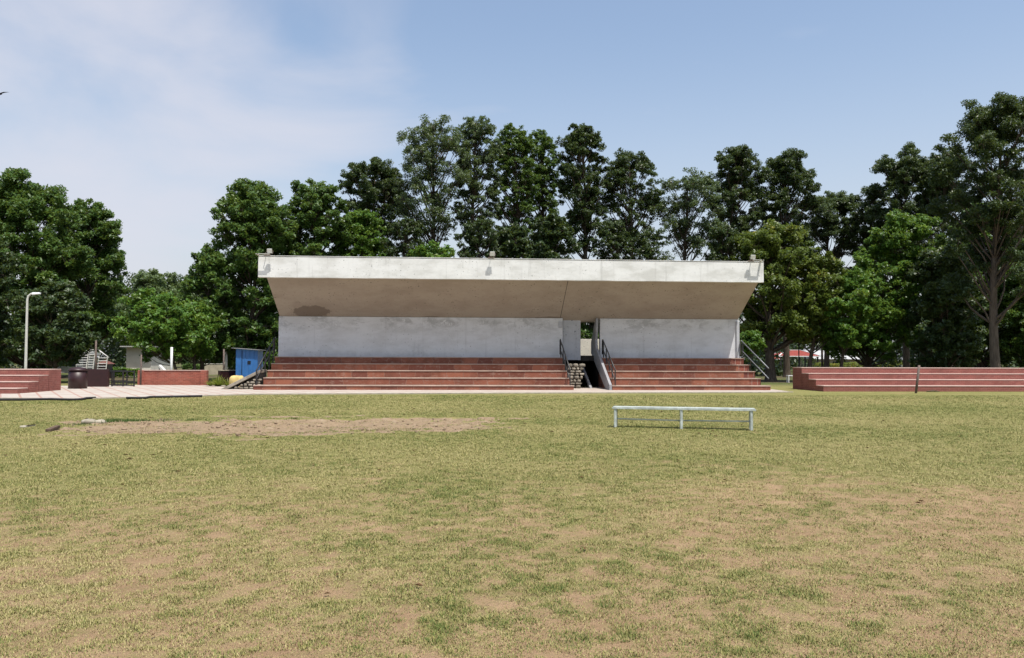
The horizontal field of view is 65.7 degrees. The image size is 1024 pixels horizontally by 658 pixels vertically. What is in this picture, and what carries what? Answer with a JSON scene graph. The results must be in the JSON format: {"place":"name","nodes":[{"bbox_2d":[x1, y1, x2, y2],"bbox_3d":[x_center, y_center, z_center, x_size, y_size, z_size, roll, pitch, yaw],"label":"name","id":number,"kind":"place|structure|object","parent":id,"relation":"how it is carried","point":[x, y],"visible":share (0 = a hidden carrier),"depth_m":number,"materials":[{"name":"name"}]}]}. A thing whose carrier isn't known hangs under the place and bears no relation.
{"place":"outdoors","nodes":[
{"label":"outdoors","id":0,"kind":"place"},
{"bbox_2d":[222,370,266,388],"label":"stone ramp","id":1,"kind":"structure","parent":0,"point":[248,382],"depth_m":38.94,"materials":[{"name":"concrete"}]},
{"bbox_2d":[0,385,783,397],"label":"paving","id":2,"kind":"structure","parent":0,"point":[129,391],"depth_m":36.82,"materials":[{"name":"concrete"}]},
{"bbox_2d":[68,367,87,388],"bbox_3d":[-21.326,2.407,38.986,0.900,1.090,0.900,0,-2,-4],"label":"round planter","id":3,"kind":"object","parent":2,"relation":"on","point":[77,377],"visible":0.94,"depth_m":38.65,"materials":[{"name":"red paint"}]},
{"bbox_2d":[87,369,109,386],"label":"wall","id":4,"kind":"structure","parent":2,"relation":"on","point":[98,377],"depth_m":41.32,"materials":[{"name":"red paint"}]},
{"bbox_2d":[109,370,127,384],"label":"iron gate","id":5,"kind":"structure","parent":2,"relation":"on","point":[119,380],"depth_m":42.98,"materials":[{"name":"black metal"}]},
{"bbox_2d":[111,370,134,385],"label":"iron gate","id":6,"kind":"structure","parent":2,"relation":"on","point":[122,381],"depth_m":41.82,"materials":[{"name":"black metal"}]},
{"bbox_2d":[140,355,141,384],"bbox_3d":[-20.645,2.284,44.161,0.083,1.718,0.083,1,-2,-26],"label":"post","id":7,"kind":"object","parent":2,"relation":"on","point":[140,369],"visible":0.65,"depth_m":44.14,"materials":[{"name":"metal"}]},
{"bbox_2d":[202,374,227,385],"bbox_3d":[-15.855,2.761,42.742,1.852,0.654,1.934,0,-2,-4],"label":"spiky plant","id":8,"kind":"object","parent":2,"relation":"on","point":[218,382],"visible":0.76,"depth_m":42.60,"materials":[{"name":"green plant"}]},
{"bbox_2d":[229,375,243,386],"bbox_3d":[-14.647,2.826,42.196,0.741,0.773,0.596,0,-2,-4],"label":"boulder","id":9,"kind":"object","parent":2,"relation":"on","point":[233,378],"visible":0.42,"depth_m":41.96,"materials":[{"name":"yellow stone"}]},
{"bbox_2d":[253,255,770,389],"bbox_3d":[-0.008,-0.096,43.372,25.570,6.660,8.530,0,-2,-4],"label":"grandstand","id":10,"kind":"object","parent":2,"relation":"on","point":[386,323],"visible":0.95,"depth_m":41.59,"materials":[{"name":"white concrete"}]},
{"bbox_2d":[256,249,272,255],"bbox_3d":[-12.124,-3.778,39.051,0.832,0.300,0.659,0,-2,-4],"label":"floodlight","id":11,"kind":"object","parent":10,"relation":"on","point":[269,251],"visible":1,"depth_m":38.81,"materials":[{"name":"metal"}]},
{"bbox_2d":[488,251,495,257],"bbox_3d":[-1.019,-3.711,39.827,0.372,0.300,0.659,0,-2,-4],"label":"floodlight","id":12,"kind":"object","parent":10,"relation":"on","point":[492,254],"visible":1,"depth_m":39.59,"materials":[{"name":"metal"}]},
{"bbox_2d":[748,255,762,261],"bbox_3d":[12.484,-3.630,40.771,0.731,0.300,0.659,0,-2,-4],"label":"floodlight","id":13,"kind":"object","parent":10,"relation":"on","point":[752,257],"visible":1,"depth_m":40.51,"materials":[{"name":"metal"}]},
{"bbox_2d":[0,359,1023,657],"bbox_3d":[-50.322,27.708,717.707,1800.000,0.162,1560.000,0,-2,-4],"label":"lawn","id":14,"kind":"structure","parent":0,"point":[356,591],"depth_m":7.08,"materials":[{"name":"green plant"}]},
{"bbox_2d":[0,235,27,366],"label":"leafy tree","id":15,"kind":"object","parent":14,"relation":"on","point":[7,258],"visible":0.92,"depth_m":50.69,"materials":[{"name":"green plant"}]},
{"bbox_2d":[0,369,60,393],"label":"brick bleacher","id":16,"kind":"object","parent":14,"relation":"on","point":[15,381],"visible":0.8,"depth_m":35.16,"materials":[{"name":"red brick"}]},
{"bbox_2d":[24,292,40,368],"bbox_3d":[-24.749,0.555,40.877,0.754,4.904,0.240,0,-2,-4],"label":"street lamp","id":17,"kind":"object","parent":14,"relation":"on","point":[26,332],"visible":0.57,"depth_m":40.85,"materials":[{"name":"grey metal"}]},
{"bbox_2d":[0,397,95,400],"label":"hose","id":18,"kind":"object","parent":14,"relation":"on","point":[32,399],"visible":0.99,"depth_m":28.72,"materials":[{"name":"black rubber"}]},
{"bbox_2d":[0,167,99,368],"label":"leafy tree","id":19,"kind":"object","parent":14,"relation":"on","point":[53,257],"visible":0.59,"depth_m":56.57,"materials":[{"name":"green plant"}]},
{"bbox_2d":[45,425,59,431],"bbox_3d":[-9.887,2.142,17.095,0.100,0.098,0.507,0,-2,-8],"label":"plank","id":20,"kind":"object","parent":14,"relation":"on","point":[52,428],"visible":1,"depth_m":17.03,"materials":[{"name":"wood"}]},
{"bbox_2d":[4,278,101,368],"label":"leafy tree","id":21,"kind":"object","parent":14,"relation":"on","point":[64,326],"visible":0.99,"depth_m":47.60,"materials":[{"name":"green plant"}]},
{"bbox_2d":[58,351,100,372],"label":"park building","id":22,"kind":"structure","parent":14,"relation":"on","point":[64,369],"depth_m":77.61,"materials":[{"name":"grey paint"}]},
{"bbox_2d":[50,198,131,368],"bbox_3d":[-34.545,-3.309,64.010,7.010,14.551,6.561,1,-2,-30],"label":"leafy tree","id":23,"kind":"object","parent":14,"relation":"on","point":[98,229],"visible":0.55,"depth_m":63.36,"materials":[{"name":"green plant"}]},
{"bbox_2d":[76,349,108,368],"bbox_3d":[-28.766,2.340,54.376,2.046,2.307,0.684,0,-2,-4],"label":"climbing frame","id":24,"kind":"object","parent":14,"relation":"on","point":[89,354],"visible":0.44,"depth_m":54.30,"materials":[{"name":"white paint"}]},
{"bbox_2d":[81,419,104,423],"bbox_3d":[-10.262,2.278,19.480,0.597,0.162,0.272,0,-2,-4],"label":"kerb stone","id":25,"kind":"object","parent":14,"relation":"on","point":[87,421],"visible":0.61,"depth_m":19.41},
{"bbox_2d":[94,340,96,368],"bbox_3d":[-25.346,1.989,48.307,0.111,2.577,0.111,1,-2,-26],"label":"post","id":26,"kind":"object","parent":14,"relation":"on","point":[95,366],"visible":0.65,"depth_m":48.29,"materials":[{"name":"metal"}]},
{"bbox_2d":[97,361,114,377],"bbox_3d":[-29.979,2.949,58.480,1.045,1.371,1.000,0,-2,-4],"label":"kiosk","id":27,"kind":"object","parent":14,"relation":"on","point":[109,365],"visible":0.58,"depth_m":58.26,"materials":[{"name":"red paint"}]},
{"bbox_2d":[113,367,139,377],"bbox_3d":[-29.572,3.304,60.492,2.358,0.903,1.182,0,-2,-4],"label":"hedge","id":28,"kind":"object","parent":14,"relation":"on","point":[119,374],"visible":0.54,"depth_m":60.15,"materials":[{"name":"green plant"}]},
{"bbox_2d":[120,346,169,376],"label":"park building","id":29,"kind":"structure","parent":14,"relation":"on","point":[133,358],"depth_m":64.01,"materials":[{"name":"beige paint"}]},
{"bbox_2d":[114,268,181,337],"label":"leafy tree","id":30,"kind":"object","parent":14,"relation":"on","point":[155,279],"visible":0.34,"depth_m":90.79,"materials":[{"name":"green plant"}]},
{"bbox_2d":[107,286,215,369],"bbox_3d":[-21.323,0.406,48.550,5.310,6.087,5.340,-2,-3,43],"label":"leafy tree","id":31,"kind":"object","parent":14,"relation":"on","point":[149,311],"visible":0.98,"depth_m":47.89,"materials":[{"name":"green plant"}]},
{"bbox_2d":[126,395,201,398],"bbox_3d":[-13.496,2.634,30.766,2.779,0.097,0.737,2,-3,-45],"label":"hose","id":32,"kind":"object","parent":14,"relation":"on","point":[172,396],"visible":0.95,"depth_m":30.93,"materials":[{"name":"black rubber"}]},
{"bbox_2d":[170,347,172,369],"bbox_3d":[-19.819,2.139,46.181,0.129,2.162,0.129,-1,-2,18],"label":"post","id":33,"kind":"object","parent":14,"relation":"on","point":[171,358],"visible":0.65,"depth_m":46.15,"materials":[{"name":"white metal"}]},
{"bbox_2d":[137,370,208,384],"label":"brick wall","id":34,"kind":"structure","parent":14,"relation":"on","point":[174,377],"depth_m":44.49,"materials":[{"name":"red brick"}]},
{"bbox_2d":[64,416,301,425],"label":"weeds","id":35,"kind":"object","parent":14,"relation":"on","point":[116,420],"visible":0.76,"depth_m":19.89,"materials":[{"name":"green plant"}]},
{"bbox_2d":[181,363,199,369],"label":"hedge","id":36,"kind":"object","parent":14,"relation":"on","point":[186,366],"visible":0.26,"depth_m":74.20,"materials":[{"name":"green plant"}]},
{"bbox_2d":[178,285,206,362],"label":"leafy tree","id":37,"kind":"object","parent":14,"relation":"on","point":[192,296],"visible":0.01,"depth_m":88.90,"materials":[{"name":"green plant"}]},
{"bbox_2d":[166,297,220,369],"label":"leafy tree","id":38,"kind":"object","parent":14,"relation":"on","point":[197,307],"visible":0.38,"depth_m":49.62,"materials":[{"name":"green plant"}]},
{"bbox_2d":[177,247,240,369],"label":"leafy tree","id":39,"kind":"object","parent":14,"relation":"on","point":[200,278],"visible":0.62,"depth_m":52.30,"materials":[{"name":"green plant"}]},
{"bbox_2d":[204,364,222,374],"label":"parapet wall","id":40,"kind":"structure","parent":14,"relation":"on","point":[213,369],"depth_m":72.10,"materials":[{"name":"beige paint"}]},
{"bbox_2d":[223,349,224,369],"bbox_3d":[-17.388,2.249,47.852,0.092,2.080,0.092,1,-2,-26],"label":"post","id":41,"kind":"object","parent":14,"relation":"on","point":[223,358],"visible":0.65,"depth_m":47.84,"materials":[{"name":"metal"}]},
{"bbox_2d":[224,352,227,369],"bbox_3d":[-19.016,2.483,52.745,0.185,1.959,0.185,-1,-2,18],"label":"post","id":42,"kind":"object","parent":14,"relation":"on","point":[226,360],"visible":0.58,"depth_m":52.68,"materials":[{"name":"beige paint"}]},
{"bbox_2d":[218,370,235,384],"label":"brick wall","id":43,"kind":"structure","parent":14,"relation":"on","point":[226,374],"depth_m":46.05,"materials":[{"name":"red paint"}]},
{"bbox_2d":[235,348,265,376],"bbox_3d":[-15.445,2.165,46.587,1.610,2.110,1.600,0,-2,-4],"label":"blue booth","id":44,"kind":"object","parent":14,"relation":"on","point":[248,362],"visible":0.7,"depth_m":46.00,"materials":[{"name":"metal"}]},
{"bbox_2d":[198,178,306,369],"bbox_3d":[-17.934,-3.445,55.017,7.080,14.280,7.314,0,-2,-4],"label":"leafy tree","id":45,"kind":"object","parent":14,"relation":"on","point":[253,211],"visible":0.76,"depth_m":53.77,"materials":[{"name":"green plant"}]},
{"bbox_2d":[63,417,514,435],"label":"soil clods","id":46,"kind":"object","parent":14,"relation":"on","point":[234,424],"visible":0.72,"depth_m":18.26,"materials":[{"name":"brown soil"}]},
{"bbox_2d":[268,177,355,255],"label":"leafy tree","id":47,"kind":"object","parent":14,"relation":"on","point":[313,203],"visible":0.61,"depth_m":56.54,"materials":[{"name":"green plant"}]},
{"bbox_2d":[329,208,392,256],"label":"leafy tree","id":48,"kind":"object","parent":14,"relation":"on","point":[365,243],"visible":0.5,"depth_m":58.68,"materials":[{"name":"green plant"}]},
{"bbox_2d":[336,156,415,254],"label":"tall tree","id":49,"kind":"object","parent":14,"relation":"on","point":[372,189],"visible":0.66,"depth_m":61.76,"materials":[{"name":"green plant"}]},
{"bbox_2d":[378,216,424,256],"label":"tall tree","id":50,"kind":"object","parent":14,"relation":"on","point":[404,229],"visible":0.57,"depth_m":56.54,"materials":[{"name":"green plant"}]},
{"bbox_2d":[389,113,472,247],"bbox_3d":[-6.116,-6.230,60.048,6.489,20.296,6.103,0,-2,-4],"label":"tall tree","id":51,"kind":"object","parent":14,"relation":"on","point":[421,154],"visible":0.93,"depth_m":59.21,"materials":[{"name":"green plant"}]},
{"bbox_2d":[69,391,792,398],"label":"kerb","id":52,"kind":"structure","parent":14,"relation":"on","point":[461,393],"depth_m":35.34,"materials":[{"name":"grey concrete"}]},
{"bbox_2d":[407,239,455,257],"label":"leafy tree","id":53,"kind":"object","parent":14,"relation":"on","point":[421,250],"visible":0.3,"depth_m":53.36,"materials":[{"name":"green plant"}]},
{"bbox_2d":[453,217,499,257],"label":"tall tree","id":54,"kind":"object","parent":14,"relation":"on","point":[490,240],"visible":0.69,"depth_m":55.81,"materials":[{"name":"green plant"}]},
{"bbox_2d":[449,115,504,253],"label":"tall tree","id":55,"kind":"object","parent":14,"relation":"on","point":[474,133],"visible":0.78,"depth_m":61.93,"materials":[{"name":"green plant"}]},
{"bbox_2d":[6,406,960,635],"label":"fallen leaves","id":56,"kind":"object","parent":14,"relation":"on","point":[419,584],"visible":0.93,"depth_m":14.11,"materials":[{"name":"brown plant"}]},
{"bbox_2d":[487,221,533,258],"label":"leafy tree","id":57,"kind":"object","parent":14,"relation":"on","point":[511,236],"visible":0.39,"depth_m":57.83,"materials":[{"name":"green plant"}]},
{"bbox_2d":[0,272,1023,375],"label":"distant woodland","id":58,"kind":"object","parent":14,"relation":"on","point":[116,351],"visible":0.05,"depth_m":96.35,"materials":[{"name":"green plant"}]},
{"bbox_2d":[485,122,541,251],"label":"tall tree","id":59,"kind":"object","parent":14,"relation":"on","point":[521,144],"visible":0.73,"depth_m":64.09,"materials":[{"name":"green plant"}]},
{"bbox_2d":[521,129,564,231],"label":"tall tree","id":60,"kind":"object","parent":14,"relation":"on","point":[549,200],"visible":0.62,"depth_m":66.26,"materials":[{"name":"green plant"}]},
{"bbox_2d":[524,211,582,258],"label":"leafy tree","id":61,"kind":"object","parent":14,"relation":"on","point":[554,229],"visible":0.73,"depth_m":54.89,"materials":[{"name":"green plant"}]},
{"bbox_2d":[553,123,614,258],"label":"tall tree","id":62,"kind":"object","parent":14,"relation":"on","point":[577,141],"visible":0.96,"depth_m":61.40,"materials":[{"name":"green plant"}]},
{"bbox_2d":[581,322,598,338],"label":"leafy tree","id":63,"kind":"object","parent":14,"relation":"on","point":[587,330],"visible":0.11,"depth_m":51.11,"materials":[{"name":"green plant"}]},
{"bbox_2d":[590,217,635,259],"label":"tall tree","id":64,"kind":"object","parent":14,"relation":"on","point":[607,232],"visible":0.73,"depth_m":57.42,"materials":[{"name":"green plant"}]},
{"bbox_2d":[595,147,664,256],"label":"tall tree","id":65,"kind":"object","parent":14,"relation":"on","point":[621,166],"visible":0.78,"depth_m":62.39,"materials":[{"name":"green plant"}]},
{"bbox_2d":[624,227,674,259],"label":"tall tree","id":66,"kind":"object","parent":14,"relation":"on","point":[645,249],"visible":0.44,"depth_m":57.39,"materials":[{"name":"green plant"}]},
{"bbox_2d":[612,406,755,429],"bbox_3d":[3.922,2.060,18.221,3.214,0.524,0.335,0,-2,11],"label":"metal bench","id":67,"kind":"object","parent":14,"relation":"on","point":[681,409],"visible":0.95,"depth_m":18.11,"materials":[{"name":"grey metal"}]},
{"bbox_2d":[649,167,726,260],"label":"tall tree","id":68,"kind":"object","parent":14,"relation":"on","point":[703,186],"visible":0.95,"depth_m":62.88,"materials":[{"name":"green plant"}]},
{"bbox_2d":[703,222,740,260],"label":"tall tree","id":69,"kind":"object","parent":14,"relation":"on","point":[718,232],"visible":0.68,"depth_m":58.16,"materials":[{"name":"green plant"}]},
{"bbox_2d":[706,144,771,255],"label":"tall tree","id":70,"kind":"object","parent":14,"relation":"on","point":[736,163],"visible":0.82,"depth_m":67.08,"materials":[{"name":"green plant"}]},
{"bbox_2d":[739,329,766,370],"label":"leafy tree","id":71,"kind":"object","parent":14,"relation":"on","point":[752,340],"visible":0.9,"depth_m":50.83,"materials":[{"name":"green plant"}]},
{"bbox_2d":[721,218,826,381],"bbox_3d":[18.516,-2.043,56.575,8.004,11.846,7.353,2,-3,-39],"label":"leafy tree","id":72,"kind":"object","parent":14,"relation":"on","point":[771,246],"visible":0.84,"depth_m":55.38,"materials":[{"name":"green plant"}]},
{"bbox_2d":[749,147,826,376],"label":"tall tree","id":73,"kind":"object","parent":14,"relation":"on","point":[788,170],"visible":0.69,"depth_m":69.38,"materials":[{"name":"green plant"}]},
{"bbox_2d":[774,350,820,370],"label":"gazebo","id":74,"kind":"object","parent":14,"relation":"on","point":[802,353],"visible":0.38,"depth_m":88.91,"materials":[{"name":"red tile"}]},
{"bbox_2d":[778,251,851,366],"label":"leafy tree","id":75,"kind":"object","parent":14,"relation":"on","point":[818,269],"visible":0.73,"depth_m":54.82,"materials":[{"name":"green plant"}]},
{"bbox_2d":[818,345,822,366],"bbox_3d":[24.147,2.470,61.790,0.700,2.947,0.180,0,-2,-4],"label":"post","id":76,"kind":"object","parent":14,"relation":"on","point":[821,358],"visible":0.28,"depth_m":61.73,"materials":[{"name":"metal"}]},
{"bbox_2d":[789,190,862,366],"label":"tall tree","id":77,"kind":"object","parent":14,"relation":"on","point":[827,223],"visible":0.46,"depth_m":73.88,"materials":[{"name":"green plant"}]},
{"bbox_2d":[797,350,858,366],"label":"park building","id":78,"kind":"structure","parent":14,"relation":"on","point":[818,352],"depth_m":103.30,"materials":[{"name":"white paint"}]},
{"bbox_2d":[816,265,886,366],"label":"leafy tree","id":79,"kind":"object","parent":14,"relation":"on","point":[845,337],"visible":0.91,"depth_m":53.87,"materials":[{"name":"green plant"}]},
{"bbox_2d":[834,184,890,366],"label":"tall tree","id":80,"kind":"object","parent":14,"relation":"on","point":[854,238],"visible":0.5,"depth_m":72.33,"materials":[{"name":"green plant"}]},
{"bbox_2d":[814,361,910,366],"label":"hedge","id":81,"kind":"object","parent":14,"relation":"on","point":[846,364],"visible":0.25,"depth_m":86.96,"materials":[{"name":"green plant"}]},
{"bbox_2d":[819,208,942,366],"bbox_3d":[27.189,-2.567,58.171,8.069,13.071,8.060,2,-3,-45],"label":"leafy tree","id":82,"kind":"object","parent":14,"relation":"on","point":[898,234],"visible":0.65,"depth_m":57.06,"materials":[{"name":"green plant"}]},
{"bbox_2d":[864,141,949,366],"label":"tall tree","id":83,"kind":"object","parent":14,"relation":"on","point":[902,174],"visible":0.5,"depth_m":67.94,"materials":[{"name":"green plant"}]},
{"bbox_2d":[792,367,1023,391],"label":"brick bleacher","id":84,"kind":"object","parent":14,"relation":"on","point":[863,379],"visible":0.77,"depth_m":40.85,"materials":[{"name":"red brick"}]},
{"bbox_2d":[915,365,919,392],"bbox_3d":[19.196,2.429,37.574,0.292,1.438,0.110,0,-2,2],"label":"steel pole","id":85,"kind":"object","parent":14,"relation":"on","point":[917,379],"visible":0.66,"depth_m":37.54,"materials":[{"name":"grey metal"}]},
{"bbox_2d":[901,244,988,367],"bbox_3d":[29.565,-0.987,54.247,5.592,9.643,5.783,0,-2,-4],"label":"leafy tree","id":86,"kind":"object","parent":14,"relation":"on","point":[945,333],"visible":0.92,"depth_m":53.21,"materials":[{"name":"green plant"}]},
{"bbox_2d":[909,145,990,367],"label":"tall tree","id":87,"kind":"object","parent":14,"relation":"on","point":[931,194],"visible":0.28,"depth_m":66.59,"materials":[{"name":"green plant"}]},
{"bbox_2d":[925,91,1023,367],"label":"tall tree","id":88,"kind":"object","parent":14,"relation":"on","point":[985,136],"visible":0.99,"depth_m":48.07,"materials":[{"name":"green plant"}]},
{"bbox_2d":[928,200,1020,367],"bbox_3d":[35.406,-2.917,59.798,6.904,13.946,7.083,2,-3,-44],"label":"leafy tree","id":89,"kind":"object","parent":14,"relation":"on","point":[940,241],"visible":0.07,"depth_m":59.19,"materials":[{"name":"green plant"}]},
{"bbox_2d":[984,236,1023,366],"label":"leafy tree","id":90,"kind":"object","parent":14,"relation":"on","point":[1012,337],"visible":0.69,"depth_m":55.52,"materials":[{"name":"green plant"}]},
{"bbox_2d":[0,0,1023,359],"label":"sky","id":91,"kind":"structure","parent":0,"point":[148,110],"materials":[{"name":"blue"}]}
]}

